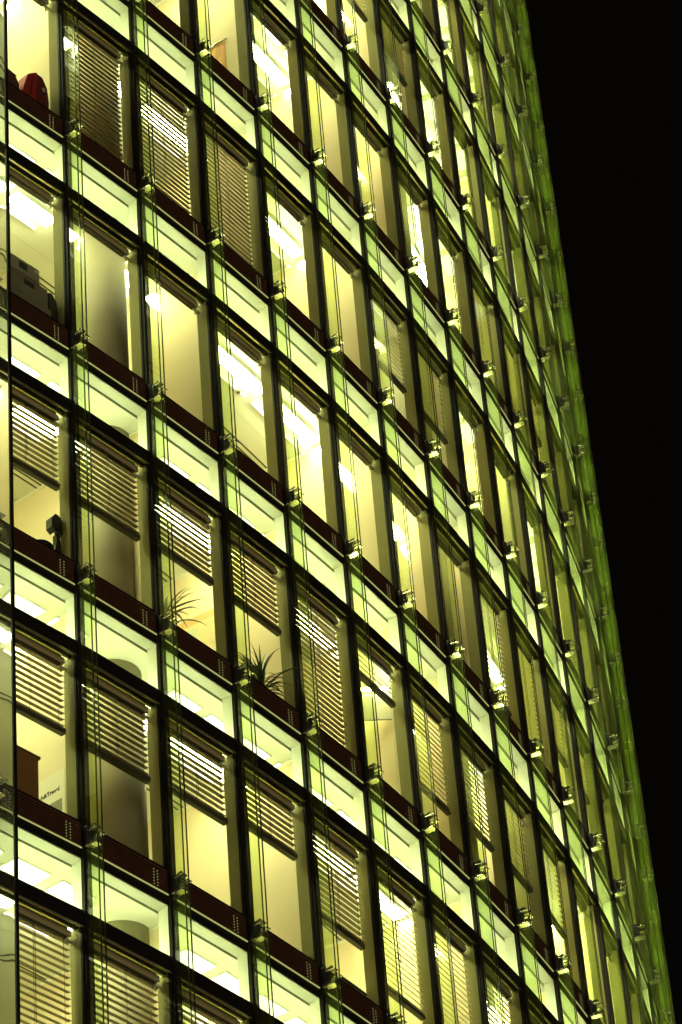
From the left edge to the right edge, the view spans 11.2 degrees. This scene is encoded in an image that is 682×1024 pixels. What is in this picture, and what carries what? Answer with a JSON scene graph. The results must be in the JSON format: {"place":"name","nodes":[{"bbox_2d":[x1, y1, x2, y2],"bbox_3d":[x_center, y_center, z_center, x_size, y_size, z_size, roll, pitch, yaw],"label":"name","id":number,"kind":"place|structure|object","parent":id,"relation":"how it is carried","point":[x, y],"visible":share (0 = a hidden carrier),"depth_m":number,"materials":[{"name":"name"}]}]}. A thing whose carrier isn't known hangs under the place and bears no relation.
{"place":"outdoors","nodes":[
{"label":"outdoors","id":0,"kind":"place"},
{"bbox_2d":[517,0,681,1023],"label":"sky","id":1,"kind":"structure","parent":0,"point":[608,73],"materials":[{"name":"black"}]},
{"label":"ground","id":2,"kind":"structure","parent":0,"visible":0},
{"bbox_2d":[0,0,674,1023],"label":"office tower","id":3,"kind":"structure","parent":2,"relation":"on","point":[160,870],"depth_m":46.34,"materials":[{"name":"gold metal"}]},
{"bbox_2d":[17,745,40,798],"bbox_3d":[-3.545,2.941,37.913,0.270,0.722,0.485,-32,-46,30],"label":"cabinet","id":4,"kind":"object","parent":3,"relation":"on","point":[27,773],"visible":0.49,"depth_m":37.92,"materials":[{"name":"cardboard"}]},
{"bbox_2d":[10,252,57,320],"bbox_3d":[-3.913,-2.630,42.574,0.364,0.860,0.905,-32,-46,30],"label":"printer","id":5,"kind":"object","parent":3,"relation":"on","point":[26,287],"visible":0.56,"depth_m":42.53,"materials":[{"name":"black plastic"}]},
{"bbox_2d":[8,0,62,137],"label":"window","id":6,"kind":"structure","parent":3,"relation":"in","point":[51,119],"depth_m":44.83,"materials":[{"name":"gold metal"}]},
{"bbox_2d":[12,386,60,490],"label":"venetian blind","id":7,"kind":"object","parent":3,"relation":"attached to","point":[24,401],"visible":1,"depth_m":41.07,"materials":[{"name":"beige"}]},
{"bbox_2d":[8,103,68,348],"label":"window","id":8,"kind":"structure","parent":3,"relation":"in","point":[56,331],"depth_m":43.43,"materials":[{"name":"gold metal"}]},
{"bbox_2d":[15,630,66,735],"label":"venetian blind","id":9,"kind":"object","parent":3,"relation":"attached to","point":[39,651],"visible":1,"depth_m":38.86,"materials":[{"name":"beige metal"}]},
{"bbox_2d":[11,316,74,584],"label":"window","id":10,"kind":"structure","parent":3,"relation":"in","point":[61,565],"depth_m":41.19,"materials":[{"name":"gold metal"}]},
{"bbox_2d":[19,904,72,1023],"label":"venetian blind","id":11,"kind":"object","parent":3,"relation":"attached to","point":[34,920],"visible":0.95,"depth_m":36.64,"materials":[{"name":"beige"}]},
{"bbox_2d":[14,553,81,847],"bbox_3d":[-3.561,2.107,38.605,0.533,3.584,1.290,-32,-46,30],"label":"window","id":12,"kind":"structure","parent":3,"relation":"in","point":[66,827],"depth_m":38.93,"materials":[{"name":"gold metal"}]},
{"bbox_2d":[18,818,85,1023],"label":"window","id":13,"kind":"structure","parent":3,"relation":"in","point":[31,897],"depth_m":37.05,"materials":[{"name":"gold metal"}]},
{"bbox_2d":[39,768,65,812],"bbox_3d":[-3.312,3.322,38.815,0.640,0.800,0.006,-31,-45,29],"label":"poster","id":14,"kind":"object","parent":3,"relation":"attached to","point":[52,790],"visible":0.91,"depth_m":38.86,"materials":[{"name":"beige paper"}]},
{"bbox_2d":[67,13,123,159],"bbox_3d":[-3.296,-5.572,45.918,0.119,2.188,1.228,-30,-45,28],"label":"venetian blind","id":15,"kind":"object","parent":3,"relation":"attached to","point":[98,43],"visible":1,"depth_m":46.08,"materials":[{"name":"beige metal"}]},
{"bbox_2d":[67,0,136,190],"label":"window","id":16,"kind":"structure","parent":3,"relation":"in","point":[125,172],"depth_m":46.33,"materials":[{"name":"gold metal"}]},
{"bbox_2d":[71,145,146,401],"bbox_3d":[-3.144,-2.934,43.911,0.533,3.584,1.290,-30,-45,28],"label":"window","id":17,"kind":"structure","parent":3,"relation":"in","point":[132,381],"depth_m":44.25,"materials":[{"name":"gold metal"}]},
{"bbox_2d":[79,427,140,541],"bbox_3d":[-2.838,-0.344,41.783,0.119,1.150,1.228,-30,-45,28],"label":"venetian blind","id":18,"kind":"object","parent":3,"relation":"attached to","point":[114,457],"visible":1,"depth_m":41.84,"materials":[{"name":"beige metal"}]},
{"bbox_2d":[77,357,156,634],"bbox_3d":[-2.897,-0.118,41.683,0.533,3.584,1.290,-30,-45,28],"label":"window","id":19,"kind":"structure","parent":3,"relation":"in","point":[142,614],"depth_m":41.99,"materials":[{"name":"gold metal"}]},
{"bbox_2d":[86,670,150,783],"bbox_3d":[-2.594,2.439,39.582,0.119,1.063,1.227,-30,-45,28],"label":"venetian blind","id":20,"kind":"object","parent":3,"relation":"attached to","point":[123,699],"visible":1,"depth_m":39.63,"materials":[{"name":"beige metal"}]},
{"bbox_2d":[84,593,168,894],"bbox_3d":[-2.650,2.699,39.455,0.533,3.584,1.290,-30,-45,28],"label":"window","id":21,"kind":"structure","parent":3,"relation":"in","point":[152,873],"depth_m":39.75,"materials":[{"name":"glass"}]},
{"bbox_2d":[94,941,160,1023],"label":"venetian blind","id":22,"kind":"object","parent":3,"relation":"attached to","point":[124,965],"visible":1,"depth_m":37.51,"materials":[{"name":"beige"}]},
{"bbox_2d":[91,855,172,1023],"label":"window","id":23,"kind":"structure","parent":3,"relation":"in","point":[159,962],"depth_m":37.94,"materials":[{"name":"gold metal"}]},
{"bbox_2d":[136,0,193,54],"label":"window","id":24,"kind":"structure","parent":3,"relation":"in","point":[182,35],"depth_m":48.32,"materials":[{"name":"gold metal"}]},
{"bbox_2d":[139,68,191,213],"bbox_3d":[-2.424,-4.954,46.796,0.119,2.188,1.228,-28,-44,27],"label":"venetian blind","id":25,"kind":"object","parent":3,"relation":"attached to","point":[168,99],"visible":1,"depth_m":46.97,"materials":[{"name":"beige plastic"}]},
{"bbox_2d":[136,9,205,244],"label":"window","id":26,"kind":"structure","parent":3,"relation":"in","point":[193,224],"depth_m":47.39,"materials":[{"name":"gold metal"}]},
{"bbox_2d":[145,199,218,453],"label":"window","id":27,"kind":"structure","parent":3,"relation":"in","point":[204,432],"depth_m":45.14,"materials":[{"name":"gold metal"}]},
{"bbox_2d":[158,480,213,586],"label":"venetian blind","id":28,"kind":"object","parent":3,"relation":"attached to","point":[190,510],"visible":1,"depth_m":42.74,"materials":[{"name":"beige metal"}]},
{"bbox_2d":[155,410,231,684],"bbox_3d":[-2.027,0.500,42.560,0.533,3.584,1.290,-28,-44,27],"label":"window","id":29,"kind":"structure","parent":3,"relation":"in","point":[216,662],"depth_m":42.88,"materials":[{"name":"gold metal"}]},
{"bbox_2d":[169,719,227,825],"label":"venetian blind","id":30,"kind":"object","parent":3,"relation":"attached to","point":[203,749],"visible":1,"depth_m":40.54,"materials":[{"name":"beige metal"}]},
{"bbox_2d":[166,643,247,941],"bbox_3d":[-1.780,3.317,40.332,0.533,3.584,1.290,-28,-44,27],"label":"window","id":31,"kind":"structure","parent":3,"relation":"in","point":[231,919],"depth_m":40.63,"materials":[{"name":"glass"}]},
{"bbox_2d":[181,987,239,1023],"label":"venetian blind","id":32,"kind":"object","parent":3,"relation":"attached to","point":[210,1012],"visible":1,"depth_m":38.44,"materials":[{"name":"beige"}]},
{"bbox_2d":[178,903,251,1023],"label":"window","id":33,"kind":"structure","parent":3,"relation":"in","point":[238,1006],"depth_m":38.88,"materials":[{"name":"glass"}]},
{"bbox_2d":[201,0,253,109],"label":"window","id":34,"kind":"structure","parent":3,"relation":"in","point":[242,88],"depth_m":49.80,"materials":[{"name":"gold metal"}]},
{"bbox_2d":[205,123,254,266],"bbox_3d":[-1.592,-4.313,47.698,0.119,2.188,1.228,-27,-43,25],"label":"venetian blind","id":35,"kind":"object","parent":3,"relation":"attached to","point":[232,153],"visible":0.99,"depth_m":47.88,"materials":[{"name":"beige plastic"}]},
{"bbox_2d":[201,63,267,297],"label":"window","id":36,"kind":"structure","parent":3,"relation":"in","point":[255,276],"depth_m":48.30,"materials":[{"name":"gold metal"}]},
{"bbox_2d":[213,253,283,505],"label":"window","id":37,"kind":"structure","parent":3,"relation":"in","point":[270,482],"depth_m":46.05,"materials":[{"name":"gold metal"}]},
{"bbox_2d":[230,532,281,636],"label":"venetian blind","id":38,"kind":"object","parent":3,"relation":"attached to","point":[260,562],"visible":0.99,"depth_m":43.66,"materials":[{"name":"beige"}]},
{"bbox_2d":[226,462,300,734],"bbox_3d":[-1.198,1.138,43.459,0.533,3.584,1.290,-27,-43,25],"label":"window","id":39,"kind":"structure","parent":3,"relation":"in","point":[286,710],"depth_m":43.82,"materials":[{"name":"gold metal"}]},
{"bbox_2d":[245,769,297,860],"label":"venetian blind","id":40,"kind":"object","parent":3,"relation":"attached to","point":[277,799],"visible":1,"depth_m":41.50,"materials":[{"name":"beige metal"}]},
{"bbox_2d":[240,693,319,988],"bbox_3d":[-0.951,3.955,41.231,0.533,3.584,1.290,-27,-43,25],"label":"window","id":41,"kind":"structure","parent":3,"relation":"in","point":[303,964],"depth_m":41.55,"materials":[{"name":"gold metal"}]},
{"bbox_2d":[252,0,308,163],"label":"window","id":42,"kind":"structure","parent":3,"relation":"in","point":[297,141],"depth_m":51.30,"materials":[{"name":"gold metal"}]},
{"bbox_2d":[256,950,320,1023],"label":"window","id":43,"kind":"structure","parent":3,"relation":"in","point":[284,977],"depth_m":40.04,"materials":[{"name":"glass"}]},
{"bbox_2d":[261,118,325,350],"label":"window","id":44,"kind":"structure","parent":3,"relation":"in","point":[312,327],"depth_m":49.24,"materials":[{"name":"gold metal"}]},
{"bbox_2d":[275,306,343,556],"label":"window","id":45,"kind":"structure","parent":3,"relation":"in","point":[329,532],"depth_m":46.98,"materials":[{"name":"gold metal"}]},
{"bbox_2d":[296,583,347,749],"bbox_3d":[-0.310,1.983,44.166,0.119,2.188,1.228,-25,-42,24],"label":"venetian blind","id":46,"kind":"object","parent":3,"relation":"attached to","point":[324,614],"visible":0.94,"depth_m":44.35,"materials":[{"name":"beige"}]},
{"bbox_2d":[291,514,362,782],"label":"window","id":47,"kind":"structure","parent":3,"relation":"in","point":[348,760],"depth_m":44.75,"materials":[{"name":"gold metal"}]},
{"bbox_2d":[300,1,358,217],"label":"window","id":48,"kind":"structure","parent":3,"relation":"in","point":[346,192],"depth_m":52.44,"materials":[{"name":"gold metal"}]},
{"bbox_2d":[314,818,365,950],"bbox_3d":[-0.090,4.495,42.179,0.119,1.409,1.228,-25,-42,24],"label":"venetian blind","id":49,"kind":"object","parent":3,"relation":"attached to","point":[343,848],"visible":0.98,"depth_m":42.28,"materials":[{"name":"beige plastic"}]},
{"bbox_2d":[309,743,383,1023],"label":"window","id":50,"kind":"structure","parent":3,"relation":"in","point":[369,1008],"depth_m":42.52,"materials":[{"name":"gold metal"}]},
{"bbox_2d":[316,173,377,402],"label":"window","id":51,"kind":"structure","parent":3,"relation":"in","point":[364,378],"depth_m":50.20,"materials":[{"name":"gold metal"}]},
{"bbox_2d":[332,360,396,606],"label":"window","id":52,"kind":"structure","parent":3,"relation":"in","point":[383,581],"depth_m":47.95,"materials":[{"name":"gold metal"}]},
{"bbox_2d":[348,0,385,100],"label":"window","id":53,"kind":"structure","parent":3,"relation":"in","point":[373,74],"depth_m":55.06,"materials":[{"name":"gold metal"}]},
{"bbox_2d":[348,56,403,270],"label":"window","id":54,"kind":"structure","parent":3,"relation":"in","point":[391,243],"depth_m":53.41,"materials":[{"name":"gold metal"}]},
{"bbox_2d":[357,635,395,707],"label":"venetian blind","id":55,"kind":"object","parent":3,"relation":"attached to","point":[382,665],"visible":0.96,"depth_m":45.67,"materials":[{"name":"beige metal"}]},
{"bbox_2d":[350,565,419,831],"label":"window","id":56,"kind":"structure","parent":3,"relation":"in","point":[404,805],"depth_m":45.69,"materials":[{"name":"gold metal"}]},
{"bbox_2d":[371,287,406,393],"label":"venetian blind","id":57,"kind":"object","parent":3,"relation":"attached to","point":[392,317],"visible":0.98,"depth_m":50.92,"materials":[{"name":"beige"}]},
{"bbox_2d":[380,8,407,86],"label":"venetian blind","id":58,"kind":"object","parent":3,"relation":"attached to","point":[388,42],"visible":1,"depth_m":56.44,"materials":[{"name":"beige"}]},
{"bbox_2d":[365,227,423,454],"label":"window","id":59,"kind":"structure","parent":3,"relation":"in","point":[410,427],"depth_m":51.18,"materials":[{"name":"gold metal"}]},
{"bbox_2d":[377,867,425,1020],"bbox_3d":[0.666,5.313,43.017,0.119,1.755,1.228,-24,-42,22],"label":"venetian blind","id":60,"kind":"object","parent":3,"relation":"attached to","point":[401,894],"visible":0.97,"depth_m":43.19,"materials":[{"name":"beige"}]},
{"bbox_2d":[379,0,424,153],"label":"window","id":61,"kind":"structure","parent":3,"relation":"in","point":[412,124],"depth_m":56.48,"materials":[{"name":"gold metal"}]},
{"bbox_2d":[370,791,436,1023],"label":"window","id":62,"kind":"structure","parent":3,"relation":"in","point":[412,883],"depth_m":43.70,"materials":[{"name":"gold metal"}]},
{"bbox_2d":[384,413,445,656],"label":"window","id":63,"kind":"structure","parent":3,"relation":"in","point":[431,629],"depth_m":48.93,"materials":[{"name":"gold metal"}]},
{"bbox_2d":[391,110,443,321],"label":"window","id":64,"kind":"structure","parent":3,"relation":"in","point":[431,292],"depth_m":54.40,"materials":[{"name":"gold metal"}]},
{"bbox_2d":[411,686,451,815],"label":"venetian blind","id":65,"kind":"object","parent":3,"relation":"attached to","point":[434,716],"visible":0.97,"depth_m":46.43,"materials":[{"name":"beige metal"}]},
{"bbox_2d":[417,342,448,444],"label":"venetian blind","id":66,"kind":"object","parent":3,"relation":"attached to","point":[422,359],"visible":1,"depth_m":51.91,"materials":[{"name":"beige metal"}]},
{"bbox_2d":[412,9,458,205],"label":"window","id":67,"kind":"structure","parent":3,"relation":"in","point":[436,73],"depth_m":57.65,"materials":[{"name":"yellow glass"}]},
{"bbox_2d":[404,616,469,878],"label":"window","id":68,"kind":"structure","parent":3,"relation":"in","point":[454,850],"depth_m":46.69,"materials":[{"name":"glass"}]},
{"bbox_2d":[410,280,465,505],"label":"window","id":69,"kind":"structure","parent":3,"relation":"in","point":[438,354],"depth_m":52.16,"materials":[{"name":"gold metal"}]},
{"bbox_2d":[434,916,471,1023],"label":"venetian blind","id":70,"kind":"object","parent":3,"relation":"attached to","point":[458,945],"visible":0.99,"depth_m":44.32,"materials":[{"name":"beige plastic"}]},
{"bbox_2d":[426,840,483,1023],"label":"window","id":71,"kind":"structure","parent":3,"relation":"in","point":[463,928],"depth_m":44.77,"materials":[{"name":"gold metal"}]},
{"bbox_2d":[430,164,479,373],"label":"window","id":72,"kind":"structure","parent":3,"relation":"in","point":[466,319],"depth_m":55.40,"materials":[{"name":"gold metal"}]},
{"bbox_2d":[444,0,469,103],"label":"window","id":73,"kind":"structure","parent":3,"relation":"in","point":[452,3],"depth_m":60.51,"materials":[{"name":"green glass"}]},
{"bbox_2d":[430,465,488,706],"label":"window","id":74,"kind":"structure","parent":3,"relation":"in","point":[475,676],"depth_m":49.92,"materials":[{"name":"gold metal"}]},
{"bbox_2d":[445,62,489,257],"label":"window","id":75,"kind":"structure","parent":3,"relation":"in","point":[452,84],"depth_m":58.69,"materials":[{"name":"gold metal"}]},
{"bbox_2d":[450,333,501,555],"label":"window","id":76,"kind":"structure","parent":3,"relation":"in","point":[489,508],"depth_m":53.16,"materials":[{"name":"gold metal"}]},
{"bbox_2d":[460,737,494,851],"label":"venetian blind","id":77,"kind":"object","parent":3,"relation":"attached to","point":[466,751],"visible":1,"depth_m":47.47,"materials":[{"name":"beige metal"}]},
{"bbox_2d":[460,0,495,155],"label":"window","id":78,"kind":"structure","parent":3,"relation":"in","point":[464,4],"depth_m":61.93,"materials":[{"name":"green glass"}]},
{"bbox_2d":[452,667,514,925],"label":"window","id":79,"kind":"structure","parent":3,"relation":"in","point":[500,893],"depth_m":47.68,"materials":[{"name":"glass"}]},
{"bbox_2d":[464,217,510,424],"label":"window","id":80,"kind":"structure","parent":3,"relation":"in","point":[471,238],"depth_m":56.45,"materials":[{"name":"gold metal"}]},
{"bbox_2d":[479,582,511,716],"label":"venetian blind","id":81,"kind":"object","parent":3,"relation":"attached to","point":[486,601],"visible":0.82,"depth_m":50.62,"materials":[{"name":"beige"}]},
{"bbox_2d":[475,117,515,308],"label":"window","id":82,"kind":"structure","parent":3,"relation":"in","point":[482,141],"depth_m":59.76,"materials":[{"name":"glass"}]},
{"bbox_2d":[471,516,526,754],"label":"window","id":83,"kind":"structure","parent":3,"relation":"in","point":[515,721],"depth_m":50.94,"materials":[{"name":"gold metal"}]},
{"bbox_2d":[481,26,517,205],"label":"window","id":84,"kind":"structure","parent":3,"relation":"in","point":[490,59],"depth_m":63.09,"materials":[{"name":"green glass"}]},
{"bbox_2d":[476,888,524,1023],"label":"window","id":85,"kind":"structure","parent":3,"relation":"in","point":[509,975],"depth_m":45.85,"materials":[{"name":"glass"}]},
{"bbox_2d":[485,385,534,605],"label":"window","id":86,"kind":"structure","parent":3,"relation":"in","point":[497,443],"depth_m":54.21,"materials":[{"name":"gold glass"}]},
{"bbox_2d":[495,271,537,473],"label":"window","id":87,"kind":"structure","parent":3,"relation":"in","point":[507,330],"depth_m":57.51,"materials":[{"name":"clear glass"}]},
{"bbox_2d":[503,787,532,892],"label":"venetian blind","id":88,"kind":"object","parent":3,"relation":"attached to","point":[510,802],"visible":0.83,"depth_m":48.51,"materials":[{"name":"beige"}]},
{"bbox_2d":[500,168,538,358],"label":"window","id":89,"kind":"structure","parent":3,"relation":"in","point":[525,318],"depth_m":60.85,"materials":[{"name":"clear glass"}]},
{"bbox_2d":[503,82,535,254],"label":"window","id":90,"kind":"structure","parent":3,"relation":"in","point":[516,147],"depth_m":63.78,"materials":[{"name":"clear glass"}]},
{"bbox_2d":[495,717,553,971],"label":"window","id":91,"kind":"structure","parent":3,"relation":"in","point":[519,758],"depth_m":48.68,"materials":[{"name":"clear glass"}]},
{"bbox_2d":[516,634,543,761],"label":"venetian blind","id":92,"kind":"object","parent":3,"relation":"attached to","point":[526,676],"visible":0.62,"depth_m":51.70,"materials":[{"name":"beige"}]},
{"bbox_2d":[508,567,559,801],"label":"window","id":93,"kind":"structure","parent":3,"relation":"in","point":[515,587],"depth_m":51.97,"materials":[{"name":"clear glass"}]},
{"bbox_2d":[516,436,561,653],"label":"window","id":94,"kind":"structure","parent":3,"relation":"in","point":[544,613],"depth_m":55.27,"materials":[{"name":"clear glass"}]},
{"bbox_2d":[520,935,558,1023],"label":"window","id":95,"kind":"structure","parent":3,"relation":"in","point":[545,974],"depth_m":47.01,"materials":[{"name":"clear glass"}]},
{"bbox_2d":[522,221,557,407],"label":"window","id":96,"kind":"structure","parent":3,"relation":"in","point":[536,291],"depth_m":61.55,"materials":[{"name":"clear glass"}]},
{"bbox_2d":[521,323,560,522],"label":"window","id":97,"kind":"structure","parent":3,"relation":"in","point":[530,355],"depth_m":58.59,"materials":[{"name":"clear glass"}]},
{"bbox_2d":[541,836,566,938],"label":"venetian blind","id":98,"kind":"object","parent":3,"relation":"attached to","point":[549,855],"visible":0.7,"depth_m":49.56,"materials":[{"name":"beige"}]},
{"bbox_2d":[532,765,587,1016],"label":"window","id":99,"kind":"structure","parent":3,"relation":"in","point":[540,786],"depth_m":49.72,"materials":[{"name":"clear glass"}]},
{"bbox_2d":[543,373,579,569],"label":"window","id":100,"kind":"structure","parent":3,"relation":"in","point":[557,443],"depth_m":59.31,"materials":[{"name":"clear glass"}]},
{"bbox_2d":[540,618,587,847],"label":"window","id":101,"kind":"structure","parent":3,"relation":"in","point":[548,643],"depth_m":53.03,"materials":[{"name":"clear glass"}]},
{"bbox_2d":[543,488,585,700],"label":"window","id":102,"kind":"structure","parent":3,"relation":"in","point":[556,547],"depth_m":56.37,"materials":[{"name":"gold glass"}]},
{"bbox_2d":[566,538,604,746],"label":"window","id":103,"kind":"structure","parent":3,"relation":"in","point":[575,573],"depth_m":57.08,"materials":[{"name":"gold glass"}]},
{"bbox_2d":[565,813,610,1023],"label":"window","id":104,"kind":"structure","parent":3,"relation":"in","point":[574,839],"depth_m":50.89,"materials":[{"name":"gold glass"}]},
{"bbox_2d":[567,666,611,893],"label":"window","id":105,"kind":"structure","parent":3,"relation":"in","point":[579,717],"depth_m":54.10,"materials":[{"name":"glass"}]},
{"bbox_2d":[586,592,620,792],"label":"window","id":106,"kind":"structure","parent":3,"relation":"in","point":[592,618],"depth_m":58.23,"materials":[{"name":"glass"}]},
{"bbox_2d":[593,860,628,1023],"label":"window","id":107,"kind":"structure","parent":3,"relation":"in","point":[602,889],"depth_m":52.04,"materials":[{"name":"glass"}]},
{"bbox_2d":[591,717,631,938],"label":"window","id":108,"kind":"structure","parent":3,"relation":"in","point":[600,750],"depth_m":54.84,"materials":[{"name":"clear glass"}]},
{"bbox_2d":[610,765,647,981],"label":"window","id":109,"kind":"structure","parent":3,"relation":"in","point":[624,842],"depth_m":56.00,"materials":[{"name":"glass"}]},
{"bbox_2d":[617,908,642,1023],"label":"window","id":110,"kind":"structure","parent":3,"relation":"in","point":[626,940],"depth_m":53.28,"materials":[{"name":"yellow glass"}]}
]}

